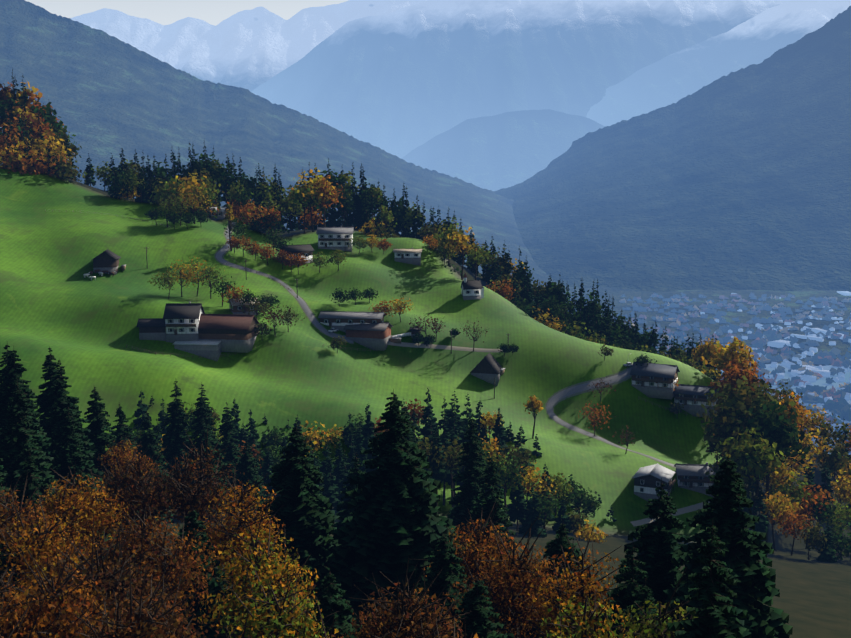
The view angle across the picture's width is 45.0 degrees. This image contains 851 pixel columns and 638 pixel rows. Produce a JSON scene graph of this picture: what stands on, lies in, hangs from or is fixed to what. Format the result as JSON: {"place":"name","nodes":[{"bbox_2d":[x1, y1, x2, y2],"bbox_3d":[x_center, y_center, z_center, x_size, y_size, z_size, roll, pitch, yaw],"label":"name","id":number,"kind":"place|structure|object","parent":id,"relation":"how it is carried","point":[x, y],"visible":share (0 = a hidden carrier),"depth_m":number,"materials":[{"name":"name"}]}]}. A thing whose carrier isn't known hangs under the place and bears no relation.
{"place":"outdoors","nodes":[
{"label":"outdoors","id":0,"kind":"place"},
{"bbox_2d":[25,0,347,25],"label":"sky","id":1,"kind":"structure","parent":0,"point":[163,12],"materials":[{"name":"white"}]},
{"bbox_2d":[229,254,285,287],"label":"fence","id":2,"kind":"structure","parent":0,"point":[256,271],"depth_m":422.05,"materials":[{"name":"paint"}]},
{"bbox_2d":[214,222,353,343],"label":"road","id":3,"kind":"structure","parent":0,"point":[222,251],"depth_m":414.39,"materials":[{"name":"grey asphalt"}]},
{"bbox_2d":[0,167,850,637],"bbox_3d":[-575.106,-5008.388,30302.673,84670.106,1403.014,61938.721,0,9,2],"label":"terrain","id":4,"kind":"structure","parent":0,"point":[70,317],"depth_m":373.97,"materials":[{"name":"green plant"}]},
{"bbox_2d":[45,210,166,226],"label":"pasture fence","id":5,"kind":"object","parent":4,"relation":"on","point":[105,214],"visible":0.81,"depth_m":452.61,"materials":[{"name":"paint"}]},
{"bbox_2d":[92,249,120,273],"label":"barn","id":6,"kind":"structure","parent":4,"relation":"on","point":[107,259],"depth_m":401.08,"materials":[{"name":"paint"}]},
{"bbox_2d":[137,318,165,340],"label":"farm shed","id":7,"kind":"structure","parent":4,"relation":"on","point":[152,328],"depth_m":356.63,"materials":[{"name":"paint"}]},
{"bbox_2d":[163,302,204,342],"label":"white farmhouse","id":8,"kind":"object","parent":4,"relation":"on","point":[182,321],"visible":0.92,"depth_m":356.93,"materials":[{"name":"paint"}]},
{"bbox_2d":[126,345,255,357],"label":"fence","id":9,"kind":"object","parent":4,"relation":"on","point":[177,355],"visible":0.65,"depth_m":349.40,"materials":[{"name":"paint"}]},
{"bbox_2d":[173,340,220,360],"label":"farm shed","id":10,"kind":"structure","parent":4,"relation":"on","point":[209,349],"depth_m":354.24,"materials":[{"name":"paint"}]},
{"bbox_2d":[209,207,225,218],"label":"house by trees","id":11,"kind":"structure","parent":4,"relation":"on","point":[220,214],"depth_m":482.55,"materials":[{"name":"paint"}]},
{"bbox_2d":[198,314,259,352],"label":"barn","id":12,"kind":"structure","parent":4,"relation":"on","point":[233,332],"depth_m":357.48,"materials":[{"name":"paint"}]},
{"bbox_2d":[227,297,258,314],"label":"house","id":13,"kind":"structure","parent":4,"relation":"on","point":[235,308],"depth_m":378.73,"materials":[{"name":"paint"}]},
{"bbox_2d":[70,0,426,91],"bbox_3d":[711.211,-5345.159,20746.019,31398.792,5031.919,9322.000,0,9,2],"label":"mountain","id":14,"kind":"structure","parent":4,"relation":"on","point":[252,49],"depth_m":24385.48,"materials":[{"name":"blue stone"}]},
{"bbox_2d":[281,244,313,264],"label":"dark chalet","id":15,"kind":"object","parent":4,"relation":"on","point":[306,250],"visible":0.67,"depth_m":440.03,"materials":[{"name":"paint"}]},
{"bbox_2d":[328,328,338,331],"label":"white car","id":16,"kind":"object","parent":4,"relation":"on","point":[333,330],"visible":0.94,"depth_m":385.28,"materials":[{"name":"paint"}]},
{"bbox_2d":[316,226,354,251],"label":"white house","id":17,"kind":"structure","parent":4,"relation":"on","point":[334,238],"depth_m":459.64,"materials":[{"name":"paint"}]},
{"bbox_2d":[0,427,698,637],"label":"broadleaf trees","id":18,"kind":"object","parent":4,"relation":"on","point":[79,600],"visible":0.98,"depth_m":88.54,"materials":[{"name":"orange plant"}]},
{"bbox_2d":[318,311,384,332],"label":"farm house","id":19,"kind":"structure","parent":4,"relation":"on","point":[339,320],"depth_m":387.48,"materials":[{"name":"paint"}]},
{"bbox_2d":[0,69,720,382],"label":"forest trees","id":20,"kind":"object","parent":4,"relation":"on","point":[34,137],"visible":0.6,"depth_m":491.80,"materials":[{"name":"green plant"}]},
{"bbox_2d":[343,322,392,350],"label":"farm barn","id":21,"kind":"structure","parent":4,"relation":"on","point":[374,336],"depth_m":383.85,"materials":[{"name":"paint"}]},
{"bbox_2d":[128,388,616,542],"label":"trees","id":22,"kind":"object","parent":4,"relation":"on","point":[441,455],"visible":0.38,"depth_m":300.40,"materials":[{"name":"green plant"}]},
{"bbox_2d":[389,338,401,343],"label":"shed","id":23,"kind":"structure","parent":4,"relation":"on","point":[395,340],"depth_m":387.33,"materials":[{"name":"paint"}]},
{"bbox_2d":[0,343,792,637],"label":"conifer trees","id":24,"kind":"object","parent":4,"relation":"on","point":[726,588],"visible":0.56,"depth_m":110.72,"materials":[{"name":"green plant"}]},
{"bbox_2d":[391,332,410,337],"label":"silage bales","id":25,"kind":"object","parent":4,"relation":"on","point":[402,335],"visible":0.9,"depth_m":389.56,"materials":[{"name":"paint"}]},
{"bbox_2d":[393,247,422,265],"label":"house","id":26,"kind":"structure","parent":4,"relation":"on","point":[411,256],"depth_m":456.98,"materials":[{"name":"paint"}]},
{"bbox_2d":[409,327,421,336],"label":"shed","id":27,"kind":"structure","parent":4,"relation":"on","point":[413,330],"depth_m":390.41,"materials":[{"name":"paint"}]},
{"bbox_2d":[144,185,723,453],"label":"trees","id":28,"kind":"object","parent":4,"relation":"on","point":[289,260],"visible":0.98,"depth_m":394.58,"materials":[{"name":"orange plant"}]},
{"bbox_2d":[388,341,502,351],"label":"farm track","id":29,"kind":"structure","parent":4,"relation":"on","point":[404,344],"depth_m":389.93,"materials":[{"name":"grey gravel"}]},
{"bbox_2d":[461,273,483,299],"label":"chapel","id":30,"kind":"structure","parent":4,"relation":"on","point":[472,289],"depth_m":426.85,"materials":[{"name":"paint"}]},
{"bbox_2d":[470,353,501,385],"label":"barn","id":31,"kind":"structure","parent":4,"relation":"on","point":[488,367],"depth_m":380.38,"materials":[{"name":"paint"}]},
{"bbox_2d":[401,109,604,190],"bbox_3d":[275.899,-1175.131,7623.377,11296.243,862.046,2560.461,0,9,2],"label":"mountain","id":32,"kind":"structure","parent":4,"relation":"on","point":[502,150],"depth_m":8385.78,"materials":[{"name":"blue stone"}]},
{"bbox_2d":[632,463,675,502],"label":"house","id":33,"kind":"structure","parent":4,"relation":"on","point":[647,480],"depth_m":324.63,"materials":[{"name":"paint"}]},
{"bbox_2d":[630,362,679,399],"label":"house","id":34,"kind":"structure","parent":4,"relation":"on","point":[648,379],"depth_m":383.33,"materials":[{"name":"paint"}]},
{"bbox_2d":[631,501,709,525],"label":"road","id":35,"kind":"structure","parent":4,"relation":"on","point":[691,508],"depth_m":322.99,"materials":[{"name":"grey asphalt"}]},
{"bbox_2d":[674,462,715,496],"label":"house","id":36,"kind":"structure","parent":4,"relation":"on","point":[693,477],"depth_m":330.76,"materials":[{"name":"paint"}]},
{"bbox_2d":[673,384,718,417],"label":"house","id":37,"kind":"structure","parent":4,"relation":"on","point":[692,398],"depth_m":381.70,"materials":[{"name":"paint"}]},
{"bbox_2d":[617,292,850,452],"bbox_3d":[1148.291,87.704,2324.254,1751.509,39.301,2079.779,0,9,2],"label":"valley town tree clumps","id":38,"kind":"object","parent":4,"relation":"on","point":[839,405],"visible":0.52,"depth_m":2604.75,"materials":[{"name":"green plant"}]},
{"bbox_2d":[691,336,850,562],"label":"forest trees","id":39,"kind":"object","parent":4,"relation":"on","point":[764,437],"visible":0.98,"depth_m":327.24,"materials":[{"name":"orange plant"}]},
{"bbox_2d":[700,291,850,428],"bbox_3d":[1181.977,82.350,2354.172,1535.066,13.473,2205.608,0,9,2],"label":"town buildings","id":40,"kind":"structure","parent":4,"relation":"on","point":[810,352],"depth_m":2400.74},
{"bbox_2d":[0,0,850,365],"bbox_3d":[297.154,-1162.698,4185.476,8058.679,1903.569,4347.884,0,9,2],"label":"mountain","id":41,"kind":"structure","parent":0,"point":[106,94],"depth_m":5273.11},
{"bbox_2d":[251,0,790,157],"bbox_3d":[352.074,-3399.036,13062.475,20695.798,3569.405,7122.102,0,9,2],"label":"mountain massif","id":42,"kind":"structure","parent":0,"point":[401,82],"depth_m":14363.26,"materials":[{"name":"blue stone"}]},
{"bbox_2d":[545,366,675,467],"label":"road","id":43,"kind":"structure","parent":0,"point":[554,399],"depth_m":379.27,"materials":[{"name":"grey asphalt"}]},
{"bbox_2d":[493,6,850,291],"bbox_3d":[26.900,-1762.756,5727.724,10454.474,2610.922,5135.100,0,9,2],"label":"mountain","id":44,"kind":"structure","parent":0,"point":[740,179],"depth_m":5151.10,"materials":[{"name":"blue stone"}]},
{"bbox_2d":[586,0,850,126],"bbox_3d":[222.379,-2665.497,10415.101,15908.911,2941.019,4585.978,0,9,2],"label":"mountain flank","id":45,"kind":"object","parent":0,"point":[676,77],"visible":0.12,"depth_m":11980.01,"materials":[{"name":"blue stone"}]}
]}

